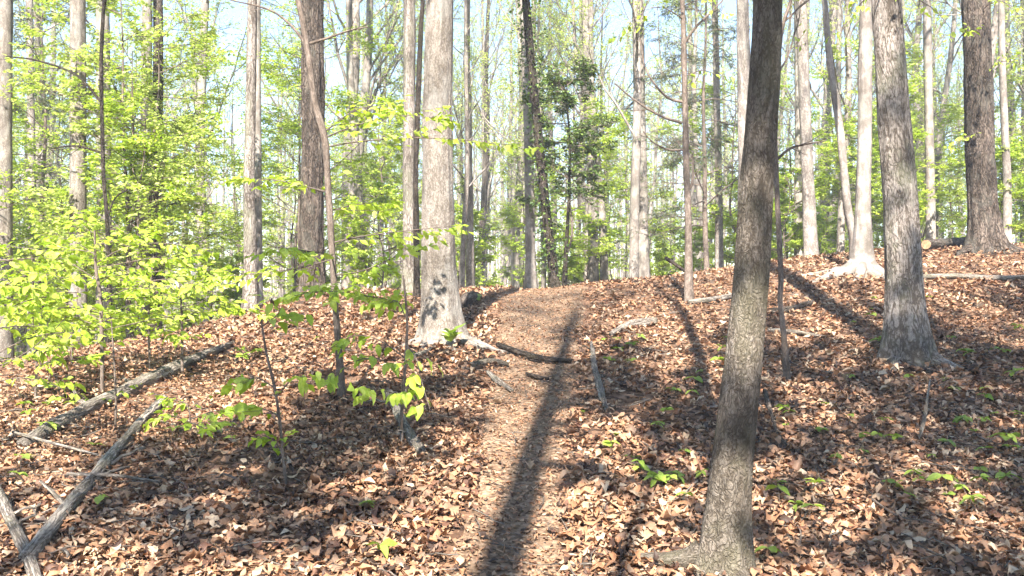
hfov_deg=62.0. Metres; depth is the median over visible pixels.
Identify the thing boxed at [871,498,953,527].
twig
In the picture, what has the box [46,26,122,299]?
broadleaf tree
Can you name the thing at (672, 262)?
fallen branch
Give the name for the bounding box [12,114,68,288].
broadleaf tree
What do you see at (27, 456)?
seedling
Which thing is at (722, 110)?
broadleaf tree
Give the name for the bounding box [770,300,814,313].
fallen branch
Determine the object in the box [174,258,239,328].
sapling
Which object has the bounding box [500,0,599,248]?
broadleaf tree
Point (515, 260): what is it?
broadleaf tree
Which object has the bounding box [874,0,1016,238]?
broadleaf tree
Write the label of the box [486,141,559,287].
understorey tree
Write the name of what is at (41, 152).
broadleaf tree
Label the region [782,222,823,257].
sapling
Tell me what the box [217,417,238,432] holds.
twig
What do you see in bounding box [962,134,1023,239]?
sapling
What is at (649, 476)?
seedling
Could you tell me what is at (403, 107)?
broadleaf tree
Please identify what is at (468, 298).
rock
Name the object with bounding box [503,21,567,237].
broadleaf tree
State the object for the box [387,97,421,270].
broadleaf tree
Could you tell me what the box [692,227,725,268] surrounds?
sapling
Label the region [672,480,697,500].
twig
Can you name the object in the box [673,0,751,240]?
broadleaf tree
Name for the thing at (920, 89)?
broadleaf tree
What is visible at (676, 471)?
seedling
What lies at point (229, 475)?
twig
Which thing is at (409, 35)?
broadleaf tree
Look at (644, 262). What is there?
broadleaf tree
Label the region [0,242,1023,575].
ground
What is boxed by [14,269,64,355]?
understorey tree
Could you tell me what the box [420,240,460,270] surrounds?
sapling
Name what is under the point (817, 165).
understorey tree
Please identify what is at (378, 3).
broadleaf tree
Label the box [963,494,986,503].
seedling
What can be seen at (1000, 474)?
seedling
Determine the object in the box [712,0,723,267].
broadleaf tree
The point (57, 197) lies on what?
understorey tree
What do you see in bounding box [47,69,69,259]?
broadleaf tree
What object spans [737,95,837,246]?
understorey tree
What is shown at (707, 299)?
fallen log
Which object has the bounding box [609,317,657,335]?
fallen branch
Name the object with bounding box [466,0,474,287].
broadleaf tree
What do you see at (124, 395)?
sapling
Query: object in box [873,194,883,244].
sapling
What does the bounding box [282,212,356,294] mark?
understorey tree
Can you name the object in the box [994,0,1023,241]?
broadleaf tree
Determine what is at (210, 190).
broadleaf tree
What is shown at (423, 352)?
fallen branch
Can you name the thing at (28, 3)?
broadleaf tree
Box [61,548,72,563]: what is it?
twig
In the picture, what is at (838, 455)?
seedling
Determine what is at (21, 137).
broadleaf tree
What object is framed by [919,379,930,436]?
fallen branch
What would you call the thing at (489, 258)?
sapling
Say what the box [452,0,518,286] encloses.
broadleaf tree
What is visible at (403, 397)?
sapling
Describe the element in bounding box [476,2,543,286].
broadleaf tree
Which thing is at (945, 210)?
understorey tree
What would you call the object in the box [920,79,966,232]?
broadleaf tree
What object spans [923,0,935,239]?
broadleaf tree
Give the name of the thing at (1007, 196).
broadleaf tree
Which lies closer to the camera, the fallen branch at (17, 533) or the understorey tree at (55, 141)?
the fallen branch at (17, 533)
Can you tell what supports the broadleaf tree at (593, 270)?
on the ground
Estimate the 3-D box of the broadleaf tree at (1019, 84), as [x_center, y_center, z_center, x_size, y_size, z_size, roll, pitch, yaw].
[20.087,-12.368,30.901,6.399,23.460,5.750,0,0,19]
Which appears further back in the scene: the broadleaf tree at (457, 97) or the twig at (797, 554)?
the broadleaf tree at (457, 97)
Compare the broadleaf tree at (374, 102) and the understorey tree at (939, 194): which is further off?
the broadleaf tree at (374, 102)
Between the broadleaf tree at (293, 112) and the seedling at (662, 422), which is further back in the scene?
the broadleaf tree at (293, 112)
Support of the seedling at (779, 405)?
on the ground
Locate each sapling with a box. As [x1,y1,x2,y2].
[0,206,233,392]
[0,245,137,400]
[0,245,141,400]
[1,261,165,364]
[43,249,232,370]
[88,291,134,340]
[103,265,273,371]
[111,320,141,430]
[143,384,241,437]
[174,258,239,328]
[214,251,271,319]
[214,294,330,483]
[322,275,442,441]
[337,178,420,288]
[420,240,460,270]
[454,200,486,287]
[456,208,501,286]
[457,253,484,280]
[494,264,522,287]
[541,231,583,284]
[556,211,611,283]
[574,224,626,281]
[625,217,671,275]
[649,233,684,273]
[650,217,694,277]
[654,244,680,275]
[675,229,709,273]
[681,224,714,271]
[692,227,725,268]
[708,193,737,262]
[708,218,735,268]
[723,210,737,262]
[729,207,776,258]
[771,164,827,257]
[771,171,820,258]
[771,192,802,259]
[772,199,791,257]
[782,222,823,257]
[789,209,833,257]
[816,204,846,253]
[822,202,854,252]
[872,187,883,247]
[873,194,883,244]
[873,225,882,248]
[881,182,925,241]
[939,218,966,237]
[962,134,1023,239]
[963,143,1023,234]
[1012,186,1023,238]
[1014,206,1023,234]
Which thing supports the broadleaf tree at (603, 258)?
on the ground
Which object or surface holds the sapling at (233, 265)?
on the ground
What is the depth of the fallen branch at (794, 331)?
10.28 m
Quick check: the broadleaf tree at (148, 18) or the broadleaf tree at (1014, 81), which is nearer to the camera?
the broadleaf tree at (148, 18)
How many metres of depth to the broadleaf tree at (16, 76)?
23.27 m
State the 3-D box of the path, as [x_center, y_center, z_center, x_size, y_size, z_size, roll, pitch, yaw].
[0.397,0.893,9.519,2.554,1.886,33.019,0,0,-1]
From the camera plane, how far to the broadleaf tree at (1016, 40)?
20.59 m
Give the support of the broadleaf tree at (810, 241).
on the ground
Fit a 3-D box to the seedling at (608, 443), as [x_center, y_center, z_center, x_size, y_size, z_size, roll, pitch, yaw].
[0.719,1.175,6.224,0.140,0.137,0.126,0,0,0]
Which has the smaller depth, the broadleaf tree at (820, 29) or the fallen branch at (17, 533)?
the fallen branch at (17, 533)
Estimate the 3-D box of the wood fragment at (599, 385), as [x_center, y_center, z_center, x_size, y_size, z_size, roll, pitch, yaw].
[0.843,0.840,8.557,0.082,0.466,2.603,0,0,2]
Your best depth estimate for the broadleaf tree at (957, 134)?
52.65 m
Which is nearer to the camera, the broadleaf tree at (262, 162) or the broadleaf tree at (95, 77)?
the broadleaf tree at (95, 77)
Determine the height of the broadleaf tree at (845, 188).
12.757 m
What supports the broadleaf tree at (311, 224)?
on the ground
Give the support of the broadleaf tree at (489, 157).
on the ground
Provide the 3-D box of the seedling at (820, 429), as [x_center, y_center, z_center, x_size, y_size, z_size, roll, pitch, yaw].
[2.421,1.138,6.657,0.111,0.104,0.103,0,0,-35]
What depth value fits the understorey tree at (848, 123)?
21.68 m
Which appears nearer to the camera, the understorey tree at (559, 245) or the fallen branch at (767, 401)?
the fallen branch at (767, 401)
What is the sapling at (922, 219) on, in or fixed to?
on the ground
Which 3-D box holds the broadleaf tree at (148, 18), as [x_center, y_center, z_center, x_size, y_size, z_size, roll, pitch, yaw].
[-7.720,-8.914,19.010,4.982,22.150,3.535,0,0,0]
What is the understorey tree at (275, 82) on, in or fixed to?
on the ground
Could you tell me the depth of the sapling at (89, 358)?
7.39 m
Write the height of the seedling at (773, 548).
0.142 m
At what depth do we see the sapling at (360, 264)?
19.17 m
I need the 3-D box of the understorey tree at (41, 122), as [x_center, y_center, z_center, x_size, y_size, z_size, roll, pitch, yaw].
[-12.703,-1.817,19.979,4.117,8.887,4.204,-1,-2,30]
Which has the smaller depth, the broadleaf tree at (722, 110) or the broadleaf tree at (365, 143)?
the broadleaf tree at (365, 143)
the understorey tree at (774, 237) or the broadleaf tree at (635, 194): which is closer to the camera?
the broadleaf tree at (635, 194)
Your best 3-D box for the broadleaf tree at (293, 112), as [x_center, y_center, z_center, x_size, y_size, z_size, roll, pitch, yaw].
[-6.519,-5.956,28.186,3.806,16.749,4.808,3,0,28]
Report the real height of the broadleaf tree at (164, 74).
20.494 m
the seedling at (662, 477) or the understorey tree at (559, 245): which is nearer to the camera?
the seedling at (662, 477)
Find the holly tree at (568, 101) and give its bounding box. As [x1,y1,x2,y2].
[515,54,620,285]
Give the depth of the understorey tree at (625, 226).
33.71 m
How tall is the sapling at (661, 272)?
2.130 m
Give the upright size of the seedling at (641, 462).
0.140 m
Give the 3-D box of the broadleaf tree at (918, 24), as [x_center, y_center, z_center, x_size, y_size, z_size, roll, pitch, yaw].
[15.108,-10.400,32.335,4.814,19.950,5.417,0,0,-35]
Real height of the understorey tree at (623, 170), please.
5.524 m
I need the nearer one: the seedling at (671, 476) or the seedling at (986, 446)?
the seedling at (671, 476)
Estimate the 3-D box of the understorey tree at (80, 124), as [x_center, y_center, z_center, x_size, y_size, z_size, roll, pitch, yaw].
[-6.045,-1.651,13.650,3.005,5.504,2.292,0,0,-22]
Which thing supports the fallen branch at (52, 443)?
on the ground
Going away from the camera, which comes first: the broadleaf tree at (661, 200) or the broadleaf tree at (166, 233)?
the broadleaf tree at (166, 233)
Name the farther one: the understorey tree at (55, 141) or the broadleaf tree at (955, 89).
the broadleaf tree at (955, 89)
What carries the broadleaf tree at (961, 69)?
on the ground
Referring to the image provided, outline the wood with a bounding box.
[13,3,1021,336]
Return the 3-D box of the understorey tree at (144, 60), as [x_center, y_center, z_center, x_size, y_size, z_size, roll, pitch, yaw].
[-7.089,-1.401,15.797,3.463,6.303,2.635,0,0,-24]
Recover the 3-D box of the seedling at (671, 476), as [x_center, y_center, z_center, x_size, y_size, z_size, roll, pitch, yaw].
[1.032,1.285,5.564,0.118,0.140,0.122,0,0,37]
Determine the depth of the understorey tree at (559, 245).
26.88 m
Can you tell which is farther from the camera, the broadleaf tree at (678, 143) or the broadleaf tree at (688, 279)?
the broadleaf tree at (678, 143)
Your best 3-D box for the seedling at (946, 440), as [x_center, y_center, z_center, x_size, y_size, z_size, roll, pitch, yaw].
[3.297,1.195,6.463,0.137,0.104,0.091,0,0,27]
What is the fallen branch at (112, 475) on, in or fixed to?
on the ground
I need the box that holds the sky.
[12,0,1021,289]
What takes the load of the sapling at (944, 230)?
on the ground
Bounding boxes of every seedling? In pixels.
[8,471,28,484]
[14,453,34,470]
[15,401,33,407]
[20,409,35,421]
[43,383,58,392]
[46,421,60,433]
[47,396,64,404]
[62,400,75,411]
[94,494,107,507]
[234,346,246,352]
[235,352,250,358]
[251,348,261,354]
[267,313,280,317]
[359,500,374,507]
[366,538,397,557]
[440,323,464,341]
[601,440,620,446]
[632,459,644,466]
[632,463,649,474]
[643,474,666,490]
[647,471,665,486]
[651,421,664,431]
[658,474,678,483]
[660,407,673,415]
[664,470,678,482]
[669,472,684,484]
[675,492,692,508]
[683,376,702,387]
[693,469,708,477]
[710,356,723,363]
[754,546,781,558]
[765,484,789,502]
[775,404,789,409]
[788,500,804,511]
[800,503,824,520]
[805,477,824,488]
[815,427,828,433]
[828,452,842,461]
[858,431,874,441]
[872,431,884,441]
[881,478,904,490]
[885,433,902,439]
[903,468,925,477]
[912,476,924,485]
[925,473,953,482]
[938,438,955,447]
[942,491,954,495]
[952,415,972,422]
[953,484,970,499]
[959,497,984,504]
[960,349,974,355]
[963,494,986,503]
[969,473,990,486]
[973,466,987,479]
[974,445,994,456]
[977,393,993,403]
[977,416,990,421]
[986,432,1020,450]
[995,470,1022,479]
[1002,444,1021,448]
[1004,367,1023,379]
[1010,323,1023,331]
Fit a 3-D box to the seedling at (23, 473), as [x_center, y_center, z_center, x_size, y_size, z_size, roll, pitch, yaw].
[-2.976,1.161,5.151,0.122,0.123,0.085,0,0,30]
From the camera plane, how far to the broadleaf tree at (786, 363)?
8.18 m
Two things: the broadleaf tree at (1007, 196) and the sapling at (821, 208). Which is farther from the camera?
the sapling at (821, 208)
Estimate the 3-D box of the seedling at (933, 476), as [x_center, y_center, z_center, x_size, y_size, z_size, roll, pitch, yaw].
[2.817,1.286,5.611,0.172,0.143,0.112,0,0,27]
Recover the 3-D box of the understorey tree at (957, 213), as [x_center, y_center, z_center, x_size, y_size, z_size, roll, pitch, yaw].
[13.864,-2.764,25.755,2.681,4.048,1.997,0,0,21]
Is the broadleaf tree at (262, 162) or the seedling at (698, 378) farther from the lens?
the broadleaf tree at (262, 162)
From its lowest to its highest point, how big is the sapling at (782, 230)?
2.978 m
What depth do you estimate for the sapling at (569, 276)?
24.57 m
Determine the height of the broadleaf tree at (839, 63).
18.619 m
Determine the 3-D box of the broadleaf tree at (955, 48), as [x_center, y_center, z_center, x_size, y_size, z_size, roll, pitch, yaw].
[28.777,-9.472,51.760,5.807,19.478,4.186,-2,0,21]
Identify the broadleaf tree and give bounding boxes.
[0,0,14,359]
[1,0,140,344]
[12,0,125,353]
[12,1,118,323]
[12,32,64,238]
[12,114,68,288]
[13,0,39,198]
[13,2,68,186]
[13,47,25,328]
[16,89,67,284]
[23,28,92,290]
[25,0,68,354]
[43,1,139,293]
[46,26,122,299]
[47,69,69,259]
[67,0,89,349]
[88,0,218,225]
[93,29,140,259]
[95,1,113,344]
[96,84,139,319]
[111,0,285,321]
[132,30,189,330]
[139,0,152,335]
[150,0,163,332]
[163,0,243,324]
[164,0,242,316]
[164,32,236,309]
[202,0,547,405]
[206,46,280,280]
[222,105,273,278]
[227,0,425,285]
[240,0,425,288]
[241,0,260,314]
[242,36,301,296]
[255,0,263,303]
[261,0,301,296]
[262,14,355,271]
[264,93,297,291]
[267,0,388,208]
[295,0,327,298]
[324,0,401,249]
[326,0,424,287]
[326,18,400,288]
[334,0,400,257]
[345,0,365,288]
[361,40,402,286]
[363,0,462,278]
[363,0,505,206]
[367,2,454,280]
[371,189,397,283]
[375,0,456,228]
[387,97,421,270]
[393,0,513,354]
[398,0,523,288]
[399,0,415,295]
[413,0,424,299]
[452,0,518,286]
[452,80,480,265]
[453,0,517,281]
[453,0,581,287]
[453,0,595,267]
[453,12,496,249]
[454,25,517,280]
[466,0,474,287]
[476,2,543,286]
[486,0,586,287]
[492,52,568,288]
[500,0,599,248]
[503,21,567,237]
[507,0,572,287]
[520,0,537,288]
[533,0,687,279]
[540,0,631,226]
[540,0,648,281]
[550,0,664,277]
[553,21,620,272]
[571,0,598,281]
[571,0,630,224]
[600,0,659,277]
[608,0,736,303]
[610,0,781,575]
[615,0,703,245]
[622,0,737,271]
[623,55,676,237]
[632,0,650,277]
[632,86,677,260]
[646,0,737,263]
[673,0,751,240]
[688,0,799,180]
[696,18,736,235]
[697,60,737,236]
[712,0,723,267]
[736,0,749,204]
[751,5,794,201]
[752,0,841,382]
[773,0,825,236]
[778,0,854,176]
[778,41,818,199]
[779,0,874,244]
[784,0,934,251]
[790,0,874,251]
[794,0,802,256]
[796,0,818,256]
[807,0,884,282]
[822,0,853,259]
[825,0,979,373]
[832,72,857,243]
[835,2,910,226]
[839,0,958,152]
[842,0,908,241]
[843,0,998,191]
[843,2,913,140]
[850,4,879,201]
[872,0,950,136]
[872,0,963,238]
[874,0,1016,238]
[902,0,1023,77]
[904,0,962,237]
[904,0,963,174]
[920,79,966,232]
[922,62,962,237]
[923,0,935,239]
[933,1,1023,158]
[935,31,964,236]
[936,0,1023,256]
[941,5,1019,188]
[945,0,1020,204]
[950,67,996,207]
[956,0,1023,215]
[959,0,1023,99]
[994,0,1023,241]
[995,1,1023,93]
[995,2,1023,58]
[995,106,1014,191]
[998,0,1012,242]
[1005,25,1023,146]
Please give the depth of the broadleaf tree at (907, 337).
9.05 m
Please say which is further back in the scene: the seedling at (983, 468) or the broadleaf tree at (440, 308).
the broadleaf tree at (440, 308)
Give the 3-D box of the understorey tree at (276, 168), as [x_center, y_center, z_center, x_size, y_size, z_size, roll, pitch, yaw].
[-5.550,-2.637,22.007,4.131,8.734,4.045,1,1,-33]
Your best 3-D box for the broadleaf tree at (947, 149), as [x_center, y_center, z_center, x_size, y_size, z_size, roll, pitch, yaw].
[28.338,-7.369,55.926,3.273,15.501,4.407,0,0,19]
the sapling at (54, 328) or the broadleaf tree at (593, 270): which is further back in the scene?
the broadleaf tree at (593, 270)
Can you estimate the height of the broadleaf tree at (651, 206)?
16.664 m
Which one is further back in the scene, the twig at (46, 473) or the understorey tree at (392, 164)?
the understorey tree at (392, 164)
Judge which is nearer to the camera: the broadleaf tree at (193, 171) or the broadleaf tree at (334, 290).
the broadleaf tree at (334, 290)
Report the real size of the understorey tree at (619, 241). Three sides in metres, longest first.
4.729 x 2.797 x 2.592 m
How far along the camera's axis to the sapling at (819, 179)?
23.48 m
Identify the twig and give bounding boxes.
[0,501,82,525]
[21,546,79,562]
[30,470,60,475]
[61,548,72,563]
[116,512,144,520]
[211,473,236,478]
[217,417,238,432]
[271,537,304,560]
[286,362,333,367]
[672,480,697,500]
[792,517,801,555]
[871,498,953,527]
[967,428,991,441]
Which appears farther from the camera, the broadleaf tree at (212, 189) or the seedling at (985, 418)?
the broadleaf tree at (212, 189)
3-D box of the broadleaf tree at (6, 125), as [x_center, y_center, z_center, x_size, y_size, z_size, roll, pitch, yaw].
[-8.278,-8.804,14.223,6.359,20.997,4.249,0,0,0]
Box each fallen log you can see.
[16,341,235,449]
[687,293,731,304]
[921,237,964,248]
[923,273,1023,280]
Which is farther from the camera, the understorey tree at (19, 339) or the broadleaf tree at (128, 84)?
the broadleaf tree at (128, 84)
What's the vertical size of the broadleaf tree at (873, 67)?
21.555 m
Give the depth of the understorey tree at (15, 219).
20.05 m
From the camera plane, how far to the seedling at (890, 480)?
5.55 m
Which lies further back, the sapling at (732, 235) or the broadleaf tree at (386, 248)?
the broadleaf tree at (386, 248)
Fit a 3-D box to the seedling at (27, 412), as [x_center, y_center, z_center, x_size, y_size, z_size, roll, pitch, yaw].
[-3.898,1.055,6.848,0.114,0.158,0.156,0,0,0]
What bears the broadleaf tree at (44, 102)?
on the ground
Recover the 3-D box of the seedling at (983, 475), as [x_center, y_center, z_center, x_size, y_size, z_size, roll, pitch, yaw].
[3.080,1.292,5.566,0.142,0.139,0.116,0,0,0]
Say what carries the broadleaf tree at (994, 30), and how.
on the ground
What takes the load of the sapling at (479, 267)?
on the ground
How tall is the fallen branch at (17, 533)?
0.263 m
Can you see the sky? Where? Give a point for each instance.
(729, 5)
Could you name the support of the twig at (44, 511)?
on the ground
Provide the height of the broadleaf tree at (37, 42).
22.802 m
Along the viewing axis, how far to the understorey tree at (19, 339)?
22.17 m
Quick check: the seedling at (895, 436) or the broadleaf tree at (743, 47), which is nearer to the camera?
the seedling at (895, 436)
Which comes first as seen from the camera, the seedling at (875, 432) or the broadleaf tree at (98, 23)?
the seedling at (875, 432)
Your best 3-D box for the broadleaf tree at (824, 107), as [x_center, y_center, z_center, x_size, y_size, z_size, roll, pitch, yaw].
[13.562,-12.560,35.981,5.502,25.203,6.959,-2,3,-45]
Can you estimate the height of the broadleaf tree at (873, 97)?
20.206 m
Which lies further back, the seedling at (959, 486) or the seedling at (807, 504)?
the seedling at (959, 486)
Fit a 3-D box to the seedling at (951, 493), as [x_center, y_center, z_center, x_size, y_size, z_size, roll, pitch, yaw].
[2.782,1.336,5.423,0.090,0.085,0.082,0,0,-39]
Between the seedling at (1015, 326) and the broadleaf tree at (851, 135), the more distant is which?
the broadleaf tree at (851, 135)
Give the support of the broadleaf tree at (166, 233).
on the ground
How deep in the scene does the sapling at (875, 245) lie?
23.91 m
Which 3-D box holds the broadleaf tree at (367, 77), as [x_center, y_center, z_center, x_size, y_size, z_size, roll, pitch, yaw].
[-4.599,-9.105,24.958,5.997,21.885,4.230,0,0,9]
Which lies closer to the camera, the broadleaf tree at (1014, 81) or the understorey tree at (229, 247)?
the understorey tree at (229, 247)
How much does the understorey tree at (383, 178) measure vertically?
6.208 m
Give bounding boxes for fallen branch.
[0,484,41,575]
[11,431,115,458]
[18,394,167,562]
[66,472,159,482]
[364,387,424,454]
[408,348,430,359]
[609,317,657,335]
[664,256,683,271]
[763,388,791,451]
[767,328,825,336]
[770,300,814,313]
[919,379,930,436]
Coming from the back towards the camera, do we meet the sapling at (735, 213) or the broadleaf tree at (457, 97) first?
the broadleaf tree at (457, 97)
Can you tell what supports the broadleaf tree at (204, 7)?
on the ground
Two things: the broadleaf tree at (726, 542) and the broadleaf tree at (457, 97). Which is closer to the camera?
the broadleaf tree at (726, 542)
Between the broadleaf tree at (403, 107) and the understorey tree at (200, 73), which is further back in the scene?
the broadleaf tree at (403, 107)
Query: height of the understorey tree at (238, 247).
7.105 m
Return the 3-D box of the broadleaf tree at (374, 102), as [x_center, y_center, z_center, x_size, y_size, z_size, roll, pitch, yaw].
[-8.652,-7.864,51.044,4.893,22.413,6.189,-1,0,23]
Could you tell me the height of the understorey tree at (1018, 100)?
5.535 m
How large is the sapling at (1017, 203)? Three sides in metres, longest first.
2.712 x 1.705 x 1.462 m
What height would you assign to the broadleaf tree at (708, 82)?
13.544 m
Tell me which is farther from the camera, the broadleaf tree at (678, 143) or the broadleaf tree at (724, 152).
the broadleaf tree at (724, 152)
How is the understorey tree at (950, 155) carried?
on the ground
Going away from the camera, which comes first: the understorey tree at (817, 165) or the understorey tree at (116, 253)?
the understorey tree at (116, 253)
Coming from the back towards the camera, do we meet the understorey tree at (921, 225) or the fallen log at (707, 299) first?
the understorey tree at (921, 225)
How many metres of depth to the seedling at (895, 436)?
6.49 m
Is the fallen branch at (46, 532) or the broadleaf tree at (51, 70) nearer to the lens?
the fallen branch at (46, 532)
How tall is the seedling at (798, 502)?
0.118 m
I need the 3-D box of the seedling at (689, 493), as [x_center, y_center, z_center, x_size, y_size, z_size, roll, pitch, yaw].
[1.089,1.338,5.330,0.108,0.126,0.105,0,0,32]
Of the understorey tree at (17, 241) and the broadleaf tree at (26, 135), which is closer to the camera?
the understorey tree at (17, 241)
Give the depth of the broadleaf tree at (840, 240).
22.84 m
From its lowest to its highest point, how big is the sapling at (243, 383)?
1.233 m
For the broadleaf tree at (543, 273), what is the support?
on the ground
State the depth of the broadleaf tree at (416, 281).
13.57 m
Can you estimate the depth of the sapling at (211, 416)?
6.36 m
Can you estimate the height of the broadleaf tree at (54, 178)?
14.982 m
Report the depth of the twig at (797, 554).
4.83 m
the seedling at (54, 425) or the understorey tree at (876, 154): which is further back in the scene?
the understorey tree at (876, 154)
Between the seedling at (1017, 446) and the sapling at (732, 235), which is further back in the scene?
the sapling at (732, 235)
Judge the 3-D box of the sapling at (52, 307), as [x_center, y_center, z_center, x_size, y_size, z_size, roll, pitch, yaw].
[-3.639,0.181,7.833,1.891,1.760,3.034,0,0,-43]
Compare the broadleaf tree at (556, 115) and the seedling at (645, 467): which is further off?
the broadleaf tree at (556, 115)
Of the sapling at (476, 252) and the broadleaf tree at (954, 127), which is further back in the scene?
the broadleaf tree at (954, 127)
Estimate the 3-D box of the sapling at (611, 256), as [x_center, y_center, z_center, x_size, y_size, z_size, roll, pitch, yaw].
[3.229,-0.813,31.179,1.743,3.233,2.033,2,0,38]
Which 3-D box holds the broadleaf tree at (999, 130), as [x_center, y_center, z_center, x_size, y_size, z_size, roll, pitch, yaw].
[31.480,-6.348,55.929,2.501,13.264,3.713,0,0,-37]
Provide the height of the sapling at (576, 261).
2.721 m
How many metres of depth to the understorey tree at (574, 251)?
34.87 m
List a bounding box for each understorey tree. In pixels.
[0,54,141,300]
[3,0,243,338]
[12,0,208,285]
[12,97,87,277]
[13,37,54,272]
[13,52,67,296]
[13,95,50,284]
[13,127,132,348]
[13,146,90,354]
[13,182,33,260]
[13,211,59,331]
[13,280,25,355]
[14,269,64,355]
[15,184,135,349]
[19,0,237,310]
[25,81,212,330]
[27,33,229,307]
[35,19,235,336]
[47,160,194,337]
[49,184,134,329]
[91,9,244,298]
[114,191,202,338]
[163,127,328,300]
[163,199,242,327]
[206,8,379,291]
[216,21,367,271]
[217,0,402,249]
[230,117,365,299]
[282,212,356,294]
[323,89,458,287]
[325,149,420,285]
[353,123,460,277]
[371,143,478,286]
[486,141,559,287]
[496,189,561,286]
[518,90,628,278]
[537,202,584,283]
[546,238,582,283]
[575,181,629,279]
[577,106,682,255]
[602,138,665,276]
[673,70,792,237]
[709,174,790,242]
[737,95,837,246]
[797,37,927,215]
[813,139,855,242]
[814,40,942,214]
[814,58,912,215]
[827,105,882,232]
[850,132,925,231]
[853,109,958,223]
[872,171,946,232]
[910,98,966,242]
[913,110,966,227]
[918,141,966,237]
[922,145,1013,236]
[935,43,1023,208]
[995,96,1023,202]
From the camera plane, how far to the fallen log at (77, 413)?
7.53 m
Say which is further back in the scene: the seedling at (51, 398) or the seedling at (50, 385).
the seedling at (50, 385)
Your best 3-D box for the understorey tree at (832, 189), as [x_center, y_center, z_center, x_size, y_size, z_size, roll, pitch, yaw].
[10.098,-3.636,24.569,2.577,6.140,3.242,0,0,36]
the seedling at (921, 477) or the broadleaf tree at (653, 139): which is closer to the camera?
the seedling at (921, 477)
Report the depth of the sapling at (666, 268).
32.15 m
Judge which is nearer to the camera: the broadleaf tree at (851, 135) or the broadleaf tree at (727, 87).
the broadleaf tree at (727, 87)
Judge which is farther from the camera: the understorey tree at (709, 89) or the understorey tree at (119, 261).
the understorey tree at (709, 89)
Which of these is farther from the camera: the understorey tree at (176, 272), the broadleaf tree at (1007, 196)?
the understorey tree at (176, 272)
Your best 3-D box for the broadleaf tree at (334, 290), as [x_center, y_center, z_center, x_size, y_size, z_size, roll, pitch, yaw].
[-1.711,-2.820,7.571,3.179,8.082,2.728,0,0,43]
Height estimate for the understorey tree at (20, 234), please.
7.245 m
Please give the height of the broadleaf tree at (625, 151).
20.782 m
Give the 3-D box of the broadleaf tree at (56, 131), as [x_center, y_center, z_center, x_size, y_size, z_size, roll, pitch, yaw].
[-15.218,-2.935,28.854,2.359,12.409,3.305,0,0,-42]
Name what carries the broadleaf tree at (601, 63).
on the ground
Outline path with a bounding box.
[451,286,587,575]
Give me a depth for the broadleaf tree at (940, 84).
28.37 m
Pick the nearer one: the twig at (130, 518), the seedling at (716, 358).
the twig at (130, 518)
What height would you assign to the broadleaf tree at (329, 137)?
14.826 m
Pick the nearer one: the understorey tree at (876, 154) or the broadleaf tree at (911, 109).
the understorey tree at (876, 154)
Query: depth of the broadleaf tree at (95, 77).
34.61 m
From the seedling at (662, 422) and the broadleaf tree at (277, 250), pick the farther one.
the broadleaf tree at (277, 250)
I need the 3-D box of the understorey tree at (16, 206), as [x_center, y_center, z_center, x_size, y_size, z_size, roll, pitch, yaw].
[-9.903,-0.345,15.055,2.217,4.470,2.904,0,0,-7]
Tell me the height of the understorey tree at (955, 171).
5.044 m
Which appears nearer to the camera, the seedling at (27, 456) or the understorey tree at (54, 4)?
the seedling at (27, 456)
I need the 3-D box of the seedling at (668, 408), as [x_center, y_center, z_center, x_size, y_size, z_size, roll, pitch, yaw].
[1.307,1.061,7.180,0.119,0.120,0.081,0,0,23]
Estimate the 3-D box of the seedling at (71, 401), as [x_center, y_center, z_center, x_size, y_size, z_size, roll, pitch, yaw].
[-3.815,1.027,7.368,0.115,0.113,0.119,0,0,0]
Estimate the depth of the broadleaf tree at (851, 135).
53.66 m
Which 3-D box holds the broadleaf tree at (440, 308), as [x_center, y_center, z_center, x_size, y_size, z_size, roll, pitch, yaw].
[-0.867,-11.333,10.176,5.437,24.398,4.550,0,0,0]
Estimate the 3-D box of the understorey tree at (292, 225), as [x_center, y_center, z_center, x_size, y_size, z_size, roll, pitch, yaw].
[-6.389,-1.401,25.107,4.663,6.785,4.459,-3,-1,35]
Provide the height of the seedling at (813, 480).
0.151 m
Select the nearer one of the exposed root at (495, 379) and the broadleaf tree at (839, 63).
the exposed root at (495, 379)
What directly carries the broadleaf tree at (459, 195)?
on the ground
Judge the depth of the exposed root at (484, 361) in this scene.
8.90 m
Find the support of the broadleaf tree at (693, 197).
on the ground
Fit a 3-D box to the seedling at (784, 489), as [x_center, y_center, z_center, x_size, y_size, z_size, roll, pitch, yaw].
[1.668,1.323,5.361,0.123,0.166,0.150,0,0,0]
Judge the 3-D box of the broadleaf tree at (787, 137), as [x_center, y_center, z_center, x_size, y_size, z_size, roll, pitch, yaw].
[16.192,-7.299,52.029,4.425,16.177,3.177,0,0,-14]
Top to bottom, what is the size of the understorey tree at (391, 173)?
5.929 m
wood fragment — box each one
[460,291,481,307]
[590,341,607,412]
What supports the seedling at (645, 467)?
on the ground
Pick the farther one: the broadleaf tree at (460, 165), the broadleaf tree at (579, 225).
the broadleaf tree at (579, 225)
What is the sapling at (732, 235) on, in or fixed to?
on the ground
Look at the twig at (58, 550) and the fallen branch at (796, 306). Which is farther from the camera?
the fallen branch at (796, 306)
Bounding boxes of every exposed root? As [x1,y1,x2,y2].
[469,358,508,366]
[486,370,513,391]
[496,342,571,362]
[525,372,548,379]
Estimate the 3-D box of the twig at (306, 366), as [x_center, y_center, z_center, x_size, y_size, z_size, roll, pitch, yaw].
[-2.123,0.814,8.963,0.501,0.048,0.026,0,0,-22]
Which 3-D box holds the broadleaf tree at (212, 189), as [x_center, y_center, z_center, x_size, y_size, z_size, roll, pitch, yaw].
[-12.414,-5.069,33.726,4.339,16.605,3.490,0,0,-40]
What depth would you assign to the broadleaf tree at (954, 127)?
58.89 m

